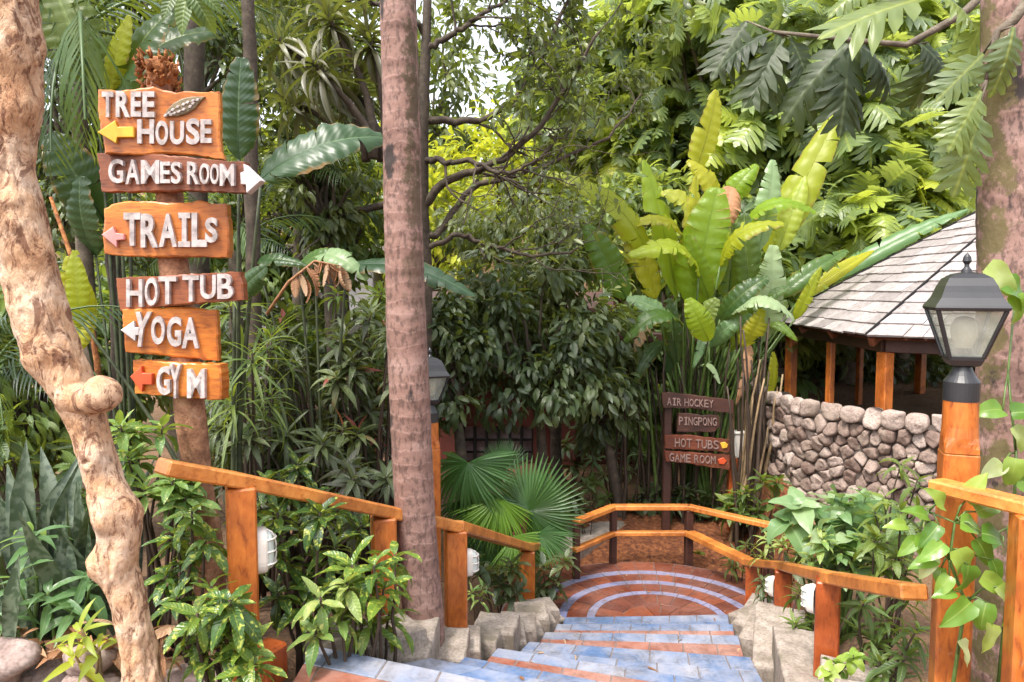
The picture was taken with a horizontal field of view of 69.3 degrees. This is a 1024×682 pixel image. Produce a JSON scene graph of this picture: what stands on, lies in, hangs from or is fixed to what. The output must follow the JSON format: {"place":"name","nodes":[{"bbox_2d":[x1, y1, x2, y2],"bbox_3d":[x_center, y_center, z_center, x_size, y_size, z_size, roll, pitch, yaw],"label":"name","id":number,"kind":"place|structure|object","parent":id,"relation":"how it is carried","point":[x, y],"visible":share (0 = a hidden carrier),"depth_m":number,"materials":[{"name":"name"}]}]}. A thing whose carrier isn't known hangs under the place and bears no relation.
{"place":"outdoors","nodes":[
{"label":"outdoors","id":0,"kind":"place"},
{"bbox_2d":[44,0,609,161],"label":"sky","id":1,"kind":"structure","parent":0,"point":[483,41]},
{"bbox_2d":[0,177,974,681],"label":"ground","id":2,"kind":"structure","parent":0,"point":[908,401],"depth_m":8.59,"materials":[{"name":"soil"}]},
{"bbox_2d":[18,670,32,681],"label":"border stone","id":3,"kind":"object","parent":2,"relation":"on","point":[26,675],"visible":0.15,"depth_m":3.03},
{"bbox_2d":[7,672,22,681],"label":"border stone","id":4,"kind":"object","parent":3,"relation":"on","point":[17,678],"visible":0.17,"depth_m":2.97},
{"bbox_2d":[0,637,41,681],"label":"border stone","id":5,"kind":"object","parent":4,"relation":"on","point":[18,655],"visible":1,"depth_m":2.93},
{"bbox_2d":[0,402,90,561],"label":"broad leaf plant","id":6,"kind":"object","parent":2,"relation":"on","point":[7,454],"visible":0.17,"depth_m":4.02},
{"bbox_2d":[0,440,95,636],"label":"snake plant","id":7,"kind":"object","parent":2,"relation":"on","point":[55,495],"visible":0.23,"depth_m":3.58,"materials":[{"name":"green plant"}]},
{"bbox_2d":[0,521,96,647],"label":"snake plant","id":8,"kind":"object","parent":2,"relation":"on","point":[10,608],"visible":0.23,"depth_m":3.19,"materials":[{"name":"green plant"}]},
{"bbox_2d":[0,522,107,648],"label":"broad leaf plant","id":9,"kind":"object","parent":2,"relation":"on","point":[62,600],"visible":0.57,"depth_m":3.11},
{"bbox_2d":[0,266,110,511],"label":"leafy bush","id":10,"kind":"object","parent":2,"relation":"on","point":[41,416],"visible":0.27,"depth_m":6.32,"materials":[{"name":"green plant"}]},
{"bbox_2d":[0,296,122,572],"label":"frond palm","id":11,"kind":"object","parent":2,"relation":"on","point":[16,355],"visible":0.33,"depth_m":4.13,"materials":[{"name":"green plant"}]},
{"bbox_2d":[5,460,153,636],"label":"snake plant","id":12,"kind":"object","parent":2,"relation":"on","point":[80,531],"visible":0.25,"depth_m":3.34,"materials":[{"name":"green plant"}]},
{"bbox_2d":[43,598,116,681],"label":"broad leaf plant","id":13,"kind":"object","parent":2,"relation":"on","point":[89,672],"visible":0.98,"depth_m":2.84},
{"bbox_2d":[0,0,164,681],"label":"gnarled tree trunk","id":14,"kind":"object","parent":2,"relation":"on","point":[58,368],"visible":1,"depth_m":2.55,"materials":[{"name":"beige plant"}]},
{"bbox_2d":[0,264,172,471],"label":"leafy bush","id":15,"kind":"object","parent":2,"relation":"on","point":[149,404],"visible":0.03,"depth_m":7.38,"materials":[{"name":"green plant"}]},
{"bbox_2d":[36,0,141,271],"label":"leafy tree","id":16,"kind":"object","parent":2,"relation":"on","point":[47,191],"visible":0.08,"depth_m":10.53,"materials":[{"name":"green plant"}]},
{"bbox_2d":[0,619,181,677],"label":"leaf litter","id":17,"kind":"object","parent":2,"relation":"on","point":[51,654],"visible":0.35,"depth_m":3.02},
{"bbox_2d":[39,0,214,462],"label":"banana plant","id":18,"kind":"object","parent":2,"relation":"on","point":[84,204],"visible":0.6,"depth_m":4.91,"materials":[{"name":"green plant"}]},
{"bbox_2d":[57,193,265,479],"bbox_3d":[-4.411,-0.045,9.617,2.638,4.403,2.746,0,4,0],"label":"leafy tree","id":19,"kind":"object","parent":2,"relation":"on","point":[141,265],"visible":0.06,"depth_m":8.96,"materials":[{"name":"green plant"}]},
{"bbox_2d":[108,409,221,656],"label":"croton bush","id":20,"kind":"object","parent":2,"relation":"on","point":[170,491],"visible":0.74,"depth_m":3.40,"materials":[{"name":"green plant"}]},
{"bbox_2d":[37,0,292,497],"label":"frond palm","id":21,"kind":"object","parent":2,"relation":"on","point":[78,102],"visible":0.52,"depth_m":4.56,"materials":[{"name":"green plant"}]},
{"bbox_2d":[97,46,264,649],"bbox_3d":[-1.537,0.109,3.580,0.817,2.970,0.276,0,4,3],"label":"signpost","id":22,"kind":"object","parent":2,"relation":"on","point":[158,129],"visible":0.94,"depth_m":3.47,"materials":[{"name":"brown wood"}]},
{"bbox_2d":[141,500,227,665],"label":"croton bush","id":23,"kind":"object","parent":2,"relation":"on","point":[176,589],"visible":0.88,"depth_m":3.09,"materials":[{"name":"green plant"}]},
{"bbox_2d":[161,0,222,35],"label":"leafy branch","id":24,"kind":"object","parent":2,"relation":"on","point":[200,12],"visible":1,"depth_m":3.77,"materials":[{"name":"green plant"}]},
{"bbox_2d":[88,0,302,426],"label":"leafy tree","id":25,"kind":"object","parent":2,"relation":"on","point":[218,51],"visible":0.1,"depth_m":11.41,"materials":[{"name":"green plant"}]},
{"bbox_2d":[183,19,211,543],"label":"bare tree trunk","id":26,"kind":"object","parent":2,"relation":"on","point":[194,68],"visible":0.13,"depth_m":6.03,"materials":[{"name":"brown plant"}]},
{"bbox_2d":[65,57,382,581],"bbox_3d":[-1.690,0.031,4.254,1.910,3.162,0.291,0,4,2],"label":"banana plant","id":27,"kind":"object","parent":2,"relation":"on","point":[306,153],"visible":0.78,"depth_m":4.13,"materials":[{"name":"green plant"}]},
{"bbox_2d":[161,574,287,681],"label":"croton bush","id":28,"kind":"object","parent":2,"relation":"on","point":[217,619],"visible":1,"depth_m":2.75,"materials":[{"name":"green plant"}]},
{"bbox_2d":[145,261,324,407],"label":"leafy bush","id":29,"kind":"object","parent":2,"relation":"on","point":[225,325],"visible":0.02,"depth_m":8.05,"materials":[{"name":"green plant"}]},
{"bbox_2d":[183,141,292,524],"bbox_3d":[-2.794,0.007,8.038,1.434,4.395,1.328,2,4,21],"label":"leafy bush","id":30,"kind":"object","parent":2,"relation":"on","point":[275,272],"visible":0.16,"depth_m":7.80,"materials":[{"name":"green plant"}]},
{"bbox_2d":[146,176,332,469],"bbox_3d":[-2.067,0.344,5.468,1.338,3.190,1.086,0,4,0],"label":"frond palm","id":31,"kind":"object","parent":2,"relation":"on","point":[232,263],"visible":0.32,"depth_m":5.55,"materials":[{"name":"green plant"}]},
{"bbox_2d":[241,0,263,474],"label":"bare tree trunk","id":32,"kind":"object","parent":2,"relation":"on","point":[250,55],"visible":0.3,"depth_m":4.92,"materials":[{"name":"brown plant"}]},
{"bbox_2d":[200,269,310,599],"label":"strap leaf shrub","id":33,"kind":"object","parent":2,"relation":"on","point":[251,370],"visible":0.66,"depth_m":4.49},
{"bbox_2d":[203,327,322,590],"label":"strap leaf shrub","id":34,"kind":"object","parent":2,"relation":"on","point":[216,441],"visible":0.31,"depth_m":4.93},
{"bbox_2d":[223,445,370,628],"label":"croton bush","id":35,"kind":"object","parent":2,"relation":"on","point":[292,476],"visible":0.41,"depth_m":3.95,"materials":[{"name":"green plant"}]},
{"bbox_2d":[219,407,377,601],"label":"strap leaf shrub","id":36,"kind":"object","parent":2,"relation":"on","point":[345,479],"visible":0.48,"depth_m":4.50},
{"bbox_2d":[217,138,379,531],"bbox_3d":[-2.019,0.101,6.836,1.756,4.008,1.176,0,4,0],"label":"frond palm","id":37,"kind":"object","parent":2,"relation":"on","point":[297,299],"visible":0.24,"depth_m":6.85,"materials":[{"name":"green plant"}]},
{"bbox_2d":[257,497,358,677],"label":"croton bush","id":38,"kind":"object","parent":2,"relation":"on","point":[289,602],"visible":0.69,"depth_m":3.37,"materials":[{"name":"green plant"}]},
{"bbox_2d":[258,109,382,556],"bbox_3d":[-1.845,0.040,6.835,1.171,4.300,1.062,-4,6,-44],"label":"leafy bush","id":39,"kind":"object","parent":2,"relation":"on","point":[321,205],"visible":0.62,"depth_m":6.67,"materials":[{"name":"green plant"}]},
{"bbox_2d":[258,118,384,328],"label":"leafy bush","id":40,"kind":"object","parent":2,"relation":"on","point":[377,219],"visible":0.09,"depth_m":7.86,"materials":[{"name":"green plant"}]},
{"bbox_2d":[262,280,385,554],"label":"strap leaf shrub","id":41,"kind":"object","parent":2,"relation":"on","point":[335,308],"visible":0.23,"depth_m":6.22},
{"bbox_2d":[262,294,390,578],"bbox_3d":[-1.498,0.734,5.657,1.269,2.184,1.245,0,4,0],"label":"strap leaf shrub","id":42,"kind":"object","parent":2,"relation":"on","point":[368,312],"visible":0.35,"depth_m":5.46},
{"bbox_2d":[286,570,370,677],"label":"croton bush","id":43,"kind":"object","parent":2,"relation":"on","point":[322,621],"visible":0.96,"depth_m":3.11,"materials":[{"name":"green plant"}]},
{"bbox_2d":[256,0,422,565],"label":"dracaena tree","id":44,"kind":"object","parent":2,"relation":"on","point":[347,93],"visible":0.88,"depth_m":5.71,"materials":[{"name":"green plant"}]},
{"bbox_2d":[304,272,386,499],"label":"leafy bush","id":45,"kind":"object","parent":2,"relation":"on","point":[323,351],"visible":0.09,"depth_m":8.39,"materials":[{"name":"green plant"}]},
{"bbox_2d":[310,309,393,575],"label":"strap leaf shrub","id":46,"kind":"object","parent":2,"relation":"on","point":[350,373],"visible":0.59,"depth_m":5.04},
{"bbox_2d":[257,247,474,578],"bbox_3d":[-0.979,0.555,4.903,1.519,2.345,0.219,1,4,14],"label":"banana plant","id":47,"kind":"object","parent":2,"relation":"on","point":[337,256],"visible":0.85,"depth_m":4.88,"materials":[{"name":"green plant"}]},
{"bbox_2d":[265,260,351,314],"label":"dry leaf","id":48,"kind":"object","parent":47,"relation":"hanging from","point":[333,271],"visible":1,"depth_m":4.68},
{"bbox_2d":[313,535,421,661],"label":"croton bush","id":49,"kind":"object","parent":2,"relation":"on","point":[401,576],"visible":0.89,"depth_m":3.27,"materials":[{"name":"green plant"}]},
{"bbox_2d":[380,0,444,646],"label":"palm trunk","id":50,"kind":"object","parent":2,"relation":"on","point":[410,416],"visible":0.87,"depth_m":3.77,"materials":[{"name":"brown plant"}]},
{"bbox_2d":[338,0,500,290],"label":"leafy tree","id":51,"kind":"object","parent":2,"relation":"on","point":[443,107],"visible":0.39,"depth_m":19.49,"materials":[{"name":"green plant"}]},
{"bbox_2d":[295,597,564,675],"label":"kerb","id":52,"kind":"structure","parent":2,"relation":"on","point":[519,627],"depth_m":4.11,"materials":[{"name":"stone"}]},
{"bbox_2d":[365,163,502,290],"bbox_3d":[-1.893,-1.223,15.087,3.482,4.816,3.595,0,4,0],"label":"leafy tree","id":53,"kind":"object","parent":2,"relation":"on","point":[443,263],"visible":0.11,"depth_m":14.25,"materials":[{"name":"green plant"}]},
{"bbox_2d":[428,348,449,577],"bbox_3d":[-0.611,1.024,5.588,0.245,1.958,0.245,-1,4,-20],"label":"lamp post","id":54,"kind":"object","parent":2,"relation":"on","point":[437,369],"visible":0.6,"depth_m":5.52,"materials":[{"name":"orange wood"}]},
{"bbox_2d":[208,0,705,378],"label":"branching tree","id":55,"kind":"object","parent":2,"relation":"on","point":[548,49],"visible":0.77,"depth_m":6.98,"materials":[{"name":"green plant"}]},
{"bbox_2d":[428,281,495,537],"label":"dark bush","id":56,"kind":"object","parent":2,"relation":"on","point":[445,314],"visible":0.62,"depth_m":7.48,"materials":[{"name":"green plant"}]},
{"bbox_2d":[467,551,531,612],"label":"plant","id":57,"kind":"object","parent":2,"relation":"on","point":[518,586],"visible":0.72,"depth_m":5.82,"materials":[{"name":"green plant"}]},
{"bbox_2d":[429,91,582,282],"bbox_3d":[-0.537,-2.685,17.596,4.836,6.854,4.413,2,5,29],"label":"leafy tree","id":58,"kind":"object","parent":2,"relation":"on","point":[497,147],"visible":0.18,"depth_m":16.92,"materials":[{"name":"green plant"}]},
{"bbox_2d":[440,438,587,576],"bbox_3d":[-0.093,1.592,6.869,1.364,1.284,0.925,3,5,39],"label":"fan palm","id":59,"kind":"object","parent":2,"relation":"on","point":[538,498],"visible":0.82,"depth_m":6.75,"materials":[{"name":"green plant"}]},
{"bbox_2d":[429,173,629,491],"bbox_3d":[0.236,0.139,9.575,2.776,4.332,2.706,0,4,0],"label":"dark bush","id":60,"kind":"object","parent":2,"relation":"on","point":[489,230],"visible":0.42,"depth_m":9.10,"materials":[{"name":"green plant"}]},
{"bbox_2d":[369,291,696,468],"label":"house","id":61,"kind":"structure","parent":2,"relation":"on","point":[478,439],"depth_m":11.15,"materials":[{"name":"red paint"}]},
{"bbox_2d":[463,426,532,460],"bbox_3d":[-0.207,1.542,11.216,1.102,0.536,0.105,0,4,0],"label":"window","id":62,"kind":"structure","parent":61,"relation":"in","point":[477,439],"depth_m":11.24,"materials":[{"name":"black glass"}]},
{"bbox_2d":[435,233,650,478],"bbox_3d":[0.314,0.658,8.397,2.410,3.707,2.245,0,4,0],"label":"dark bush","id":63,"kind":"object","parent":2,"relation":"on","point":[509,314],"visible":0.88,"depth_m":7.83,"materials":[{"name":"green plant"}]},
{"bbox_2d":[293,562,801,681],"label":"stairs","id":64,"kind":"structure","parent":2,"relation":"on","point":[632,632],"depth_m":4.91,"materials":[{"name":"tile"}]},
{"bbox_2d":[154,457,539,681],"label":"handrail","id":65,"kind":"object","parent":64,"relation":"on","point":[251,550],"visible":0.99,"depth_m":3.25,"materials":[{"name":"brown wood"}]},
{"bbox_2d":[572,504,773,579],"bbox_3d":[1.518,2.182,7.289,1.891,0.996,0.661,0,4,0],"label":"handrail","id":66,"kind":"object","parent":64,"relation":"on","point":[614,533],"visible":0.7,"depth_m":7.49,"materials":[{"name":"brown wood"}]},
{"bbox_2d":[685,530,928,677],"bbox_3d":[1.870,1.813,5.237,0.504,2.046,4.594,0,4,3],"label":"handrail","id":67,"kind":"object","parent":64,"relation":"on","point":[820,598],"visible":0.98,"depth_m":3.85,"materials":[{"name":"brown wood"}]},
{"bbox_2d":[535,548,581,603],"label":"plant","id":68,"kind":"object","parent":2,"relation":"on","point":[551,593],"visible":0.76,"depth_m":6.41,"materials":[{"name":"green plant"}]},
{"bbox_2d":[539,293,654,517],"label":"dark bush","id":69,"kind":"object","parent":2,"relation":"on","point":[589,436],"visible":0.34,"depth_m":8.56,"materials":[{"name":"green plant"}]},
{"bbox_2d":[499,0,695,313],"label":"breadfruit tree","id":70,"kind":"object","parent":2,"relation":"on","point":[603,163],"visible":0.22,"depth_m":13.43,"materials":[{"name":"green plant"}]},
{"bbox_2d":[573,156,691,310],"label":"leafy bush","id":71,"kind":"object","parent":2,"relation":"on","point":[620,190],"visible":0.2,"depth_m":11.80,"materials":[{"name":"green plant"}]},
{"bbox_2d":[599,328,665,519],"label":"cane clump","id":72,"kind":"object","parent":2,"relation":"on","point":[640,471],"visible":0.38,"depth_m":8.76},
{"bbox_2d":[596,291,675,474],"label":"leafy bush","id":73,"kind":"object","parent":2,"relation":"on","point":[634,444],"visible":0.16,"depth_m":10.44,"materials":[{"name":"green plant"}]},
{"bbox_2d":[500,458,817,590],"bbox_3d":[1.500,1.821,8.251,3.800,1.267,3.000,0,4,0],"label":"mulch bed","id":74,"kind":"object","parent":2,"relation":"on","point":[664,549],"visible":0.14,"depth_m":8.02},
{"bbox_2d":[728,469,792,557],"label":"plant","id":75,"kind":"object","parent":74,"relation":"on","point":[776,488],"visible":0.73,"depth_m":7.52,"materials":[{"name":"green plant"}]},
{"bbox_2d":[648,292,730,523],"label":"cane clump","id":76,"kind":"object","parent":2,"relation":"on","point":[674,480],"visible":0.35,"depth_m":8.63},
{"bbox_2d":[577,0,808,193],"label":"breadfruit tree","id":77,"kind":"object","parent":2,"relation":"on","point":[704,26],"visible":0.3,"depth_m":12.25,"materials":[{"name":"green plant"}]},
{"bbox_2d":[661,391,739,531],"bbox_3d":[2.108,1.483,8.302,0.915,1.861,0.180,0,4,0],"label":"signpost","id":78,"kind":"object","parent":2,"relation":"on","point":[689,422],"visible":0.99,"depth_m":8.20,"materials":[{"name":"red wood"}]},
{"bbox_2d":[634,298,797,507],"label":"banana plant","id":79,"kind":"object","parent":2,"relation":"on","point":[673,350],"visible":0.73,"depth_m":8.38,"materials":[{"name":"green plant"}]},
{"bbox_2d":[726,316,769,551],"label":"cane clump","id":80,"kind":"object","parent":2,"relation":"on","point":[758,445],"visible":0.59,"depth_m":8.01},
{"bbox_2d":[671,134,839,265],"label":"leafy bush","id":81,"kind":"object","parent":2,"relation":"on","point":[748,206],"visible":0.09,"depth_m":11.27,"materials":[{"name":"green plant"}]},
{"bbox_2d":[728,358,782,541],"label":"cane clump","id":82,"kind":"object","parent":2,"relation":"on","point":[743,480],"visible":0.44,"depth_m":8.14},
{"bbox_2d":[546,90,968,491],"bbox_3d":[2.977,-0.482,8.899,4.952,5.375,1.877,-2,5,-27],"label":"banana plant","id":83,"kind":"object","parent":2,"relation":"on","point":[695,273],"visible":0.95,"depth_m":8.52,"materials":[{"name":"green plant"}]},
{"bbox_2d":[714,234,826,401],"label":"leafy bush","id":84,"kind":"object","parent":2,"relation":"on","point":[804,387],"visible":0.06,"depth_m":10.04,"materials":[{"name":"green plant"}]},
{"bbox_2d":[728,593,884,681],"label":"kerb","id":85,"kind":"structure","parent":2,"relation":"on","point":[774,649],"depth_m":4.43,"materials":[{"name":"stone"}]},
{"bbox_2d":[667,0,975,371],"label":"breadfruit tree","id":86,"kind":"object","parent":2,"relation":"on","point":[800,16],"visible":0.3,"depth_m":10.91,"materials":[{"name":"green plant"}]},
{"bbox_2d":[761,486,892,630],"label":"broad leaf shrub","id":87,"kind":"object","parent":2,"relation":"on","point":[802,516],"visible":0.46,"depth_m":5.09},
{"bbox_2d":[815,647,867,681],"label":"plant","id":88,"kind":"object","parent":2,"relation":"on","point":[829,671],"visible":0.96,"depth_m":3.44,"materials":[{"name":"green plant"}]},
{"bbox_2d":[750,379,941,555],"label":"stone wall","id":89,"kind":"structure","parent":2,"relation":"on","point":[816,449],"depth_m":7.22,"materials":[{"name":"stone"}]},
{"bbox_2d":[797,527,894,633],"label":"plant","id":90,"kind":"object","parent":2,"relation":"on","point":[820,555],"visible":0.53,"depth_m":4.80,"materials":[{"name":"green plant"}]},
{"bbox_2d":[742,91,963,383],"bbox_3d":[4.934,-1.527,11.294,3.439,4.798,3.580,0,4,0],"label":"breadfruit tree","id":91,"kind":"object","parent":2,"relation":"on","point":[877,217],"visible":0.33,"depth_m":10.37,"materials":[{"name":"green plant"}]},
{"bbox_2d":[794,484,913,643],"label":"broad leaf shrub","id":92,"kind":"object","parent":2,"relation":"on","point":[838,511],"visible":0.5,"depth_m":4.95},
{"bbox_2d":[797,349,913,387],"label":"leafy bush","id":93,"kind":"object","parent":2,"relation":"on","point":[812,371],"visible":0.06,"depth_m":11.57,"materials":[{"name":"green plant"}]},
{"bbox_2d":[779,211,975,410],"bbox_3d":[6.002,-0.018,8.360,5.361,3.739,6.028,0,4,0],"label":"gazebo","id":94,"kind":"object","parent":2,"relation":"on","point":[877,306],"visible":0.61,"depth_m":7.90,"materials":[{"name":"wood"}]},
{"bbox_2d":[837,590,929,673],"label":"plant","id":95,"kind":"object","parent":2,"relation":"on","point":[878,639],"visible":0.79,"depth_m":3.79,"materials":[{"name":"green plant"}]},
{"bbox_2d":[851,501,922,666],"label":"plant","id":96,"kind":"object","parent":2,"relation":"on","point":[877,554],"visible":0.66,"depth_m":3.95,"materials":[{"name":"green plant"}]},
{"bbox_2d":[853,456,931,635],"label":"plant","id":97,"kind":"object","parent":2,"relation":"on","point":[905,493],"visible":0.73,"depth_m":4.71,"materials":[{"name":"green plant"}]},
{"bbox_2d":[857,618,929,681],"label":"plant","id":98,"kind":"object","parent":2,"relation":"on","point":[899,673],"visible":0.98,"depth_m":3.23,"materials":[{"name":"green plant"}]},
{"bbox_2d":[835,350,952,387],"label":"leafy bush","id":99,"kind":"object","parent":2,"relation":"on","point":[933,366],"visible":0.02,"depth_m":11.64,"materials":[{"name":"green plant"}]},
{"bbox_2d":[822,113,975,380],"bbox_3d":[5.853,-1.449,11.659,2.713,4.558,2.776,4,5,41],"label":"breadfruit tree","id":100,"kind":"object","parent":2,"relation":"on","point":[958,202],"visible":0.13,"depth_m":10.64,"materials":[{"name":"green plant"}]},
{"bbox_2d":[884,0,979,209],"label":"breadfruit tree","id":101,"kind":"object","parent":2,"relation":"on","point":[938,11],"visible":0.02,"depth_m":11.49,"materials":[{"name":"green plant"}]},
{"bbox_2d":[922,252,1012,681],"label":"lamp post","id":102,"kind":"object","parent":2,"relation":"on","point":[966,288],"visible":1,"depth_m":2.79,"materials":[{"name":"orange wood"}]},
{"bbox_2d":[928,478,1023,681],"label":"handrail","id":103,"kind":"object","parent":2,"relation":"on","point":[1012,666],"visible":0.88,"depth_m":2.50,"materials":[{"name":"brown wood"}]},
{"bbox_2d":[882,472,1004,681],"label":"pothos vine","id":104,"kind":"object","parent":103,"relation":"attached to","point":[929,546],"visible":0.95,"depth_m":2.63,"materials":[{"name":"green plant"}]},
{"bbox_2d":[970,0,1023,681],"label":"palm trunk","id":105,"kind":"object","parent":2,"relation":"on","point":[999,218],"visible":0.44,"depth_m":3.40,"materials":[{"name":"brown plant"}]},
{"bbox_2d":[697,0,979,139],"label":"breadfruit bough","id":106,"kind":"object","parent":105,"relation":"attached to","point":[834,94],"visible":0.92,"depth_m":4.53,"materials":[{"name":"green plant"}]},
{"bbox_2d":[804,0,979,76],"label":"breadfruit bough","id":107,"kind":"object","parent":105,"relation":"attached to","point":[841,25],"visible":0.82,"depth_m":3.51,"materials":[{"name":"green plant"}]},
{"bbox_2d":[922,0,1023,197],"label":"breadfruit bough","id":108,"kind":"object","parent":105,"relation":"attached to","point":[965,138],"visible":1,"depth_m":3.28,"materials":[{"name":"green plant"}]},
{"bbox_2d":[979,259,1023,681],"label":"climber vine","id":109,"kind":"object","parent":2,"relation":"on","point":[1010,470],"visible":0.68,"depth_m":3.18,"materials":[{"name":"green plant"}]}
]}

